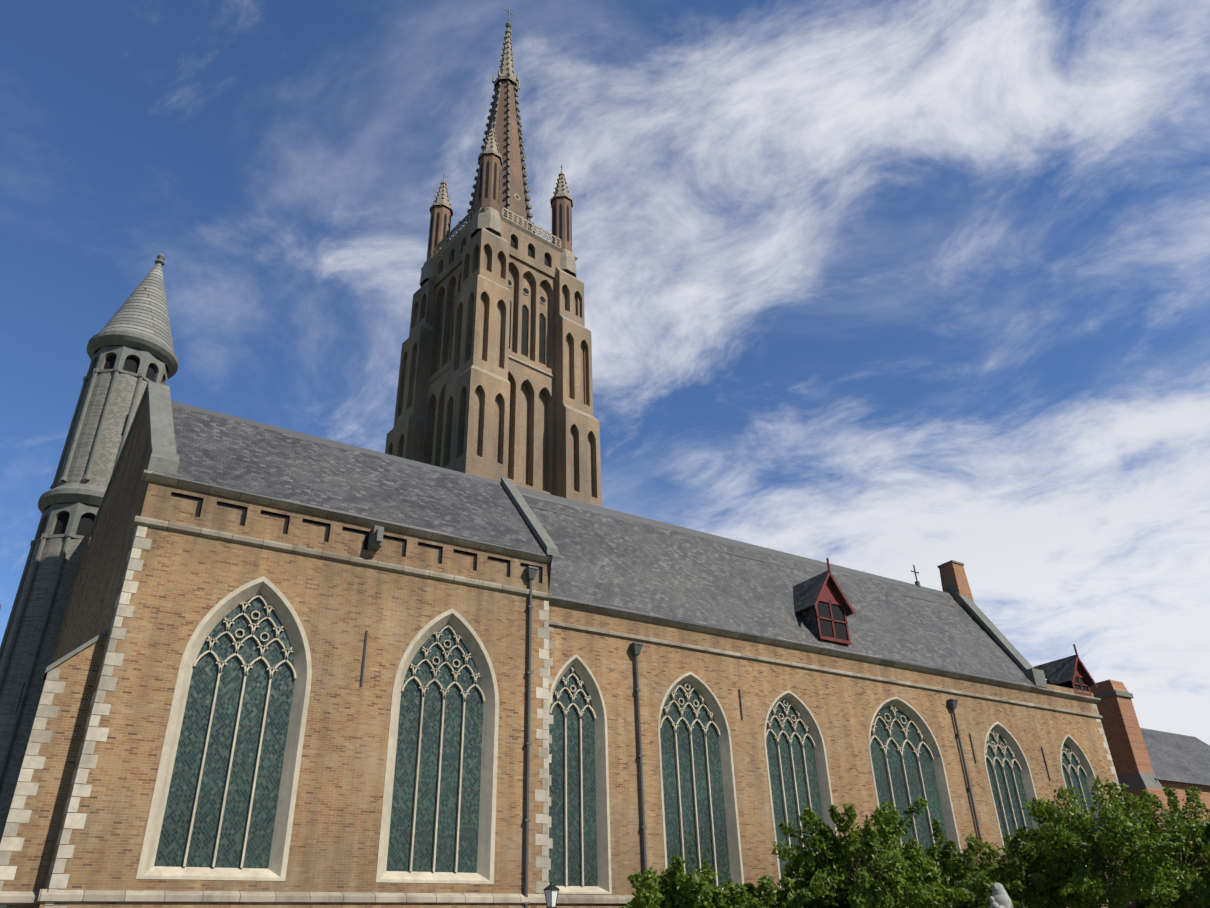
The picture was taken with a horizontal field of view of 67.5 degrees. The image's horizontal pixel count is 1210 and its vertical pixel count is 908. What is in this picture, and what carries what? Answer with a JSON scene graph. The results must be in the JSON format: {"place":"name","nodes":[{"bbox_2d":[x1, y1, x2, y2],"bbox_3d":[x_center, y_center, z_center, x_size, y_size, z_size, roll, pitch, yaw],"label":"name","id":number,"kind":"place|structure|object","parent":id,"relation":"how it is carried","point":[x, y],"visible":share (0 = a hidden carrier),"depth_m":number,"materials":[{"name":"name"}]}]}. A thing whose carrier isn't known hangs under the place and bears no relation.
{"place":"outdoors","nodes":[
{"label":"outdoors","id":0,"kind":"place"},
{"bbox_2d":[0,0,1209,744],"label":"sky","id":1,"kind":"structure","parent":0,"point":[884,288],"materials":[{"name":"blue"}]},
{"bbox_2d":[1089,680,1209,850],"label":"adjoining building","id":2,"kind":"structure","parent":0,"point":[1153,761],"depth_m":48.26,"materials":[{"name":"brick"}]},
{"bbox_3d":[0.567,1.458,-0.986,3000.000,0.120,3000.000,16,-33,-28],"label":"ground","id":3,"kind":"structure","parent":0,"visible":0},
{"bbox_2d":[0,254,178,842],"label":"turret","id":4,"kind":"object","parent":3,"relation":"on","point":[130,350],"visible":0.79,"depth_m":31.83,"materials":[{"name":"grey stone"}]},
{"bbox_2d":[385,5,601,506],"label":"tower","id":5,"kind":"structure","parent":3,"relation":"on","point":[495,378],"depth_m":93.76,"materials":[{"name":"brick"}]},
{"bbox_2d":[543,881,559,907],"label":"street lantern","id":6,"kind":"object","parent":3,"relation":"on","point":[551,890],"visible":1,"depth_m":22.94,"materials":[{"name":"grey metal"}]},
{"bbox_2d":[0,381,1145,907],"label":"church building","id":7,"kind":"structure","parent":3,"relation":"on","point":[288,669],"depth_m":28.25,"materials":[{"name":"brick"}]},
{"bbox_2d":[619,855,760,907],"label":"tree","id":8,"kind":"object","parent":3,"relation":"on","point":[674,885],"visible":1,"depth_m":25.55,"materials":[{"name":"green plant"}]},
{"bbox_2d":[719,875,825,907],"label":"tree","id":9,"kind":"object","parent":3,"relation":"on","point":[789,894],"visible":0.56,"depth_m":27.72,"materials":[{"name":"green plant"}]},
{"bbox_2d":[800,889,850,907],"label":"tree","id":10,"kind":"object","parent":3,"relation":"on","point":[841,904],"visible":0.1,"depth_m":29.05,"materials":[{"name":"green plant"}]},
{"bbox_2d":[771,797,968,907],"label":"tree","id":11,"kind":"object","parent":3,"relation":"on","point":[831,866],"visible":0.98,"depth_m":28.23,"materials":[{"name":"green plant"}]},
{"bbox_2d":[908,817,1040,907],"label":"tree","id":12,"kind":"object","parent":3,"relation":"on","point":[978,883],"visible":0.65,"depth_m":33.24,"materials":[{"name":"green plant"}]},
{"bbox_2d":[988,883,1013,907],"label":"statue","id":13,"kind":"object","parent":3,"relation":"on","point":[999,898],"visible":1,"depth_m":25.59,"materials":[{"name":"stone"}]},
{"bbox_2d":[966,826,1107,907],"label":"tree","id":14,"kind":"object","parent":3,"relation":"on","point":[1029,879],"visible":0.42,"depth_m":34.77,"materials":[{"name":"green plant"}]},
{"bbox_2d":[1013,775,1192,907],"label":"tree","id":15,"kind":"object","parent":3,"relation":"on","point":[1059,836],"visible":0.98,"depth_m":33.09,"materials":[{"name":"green plant"}]},
{"bbox_2d":[1103,785,1209,907],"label":"tree","id":16,"kind":"object","parent":3,"relation":"on","point":[1196,832],"visible":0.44,"depth_m":34.89,"materials":[{"name":"green plant"}]},
{"bbox_2d":[1138,864,1207,907],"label":"tree","id":17,"kind":"object","parent":3,"relation":"on","point":[1149,905],"visible":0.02,"depth_m":38.77,"materials":[{"name":"green plant"}]},
{"bbox_2d":[1163,791,1209,873],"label":"tree","id":18,"kind":"object","parent":3,"relation":"on","point":[1206,810],"visible":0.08,"depth_m":41.17,"materials":[{"name":"green plant"}]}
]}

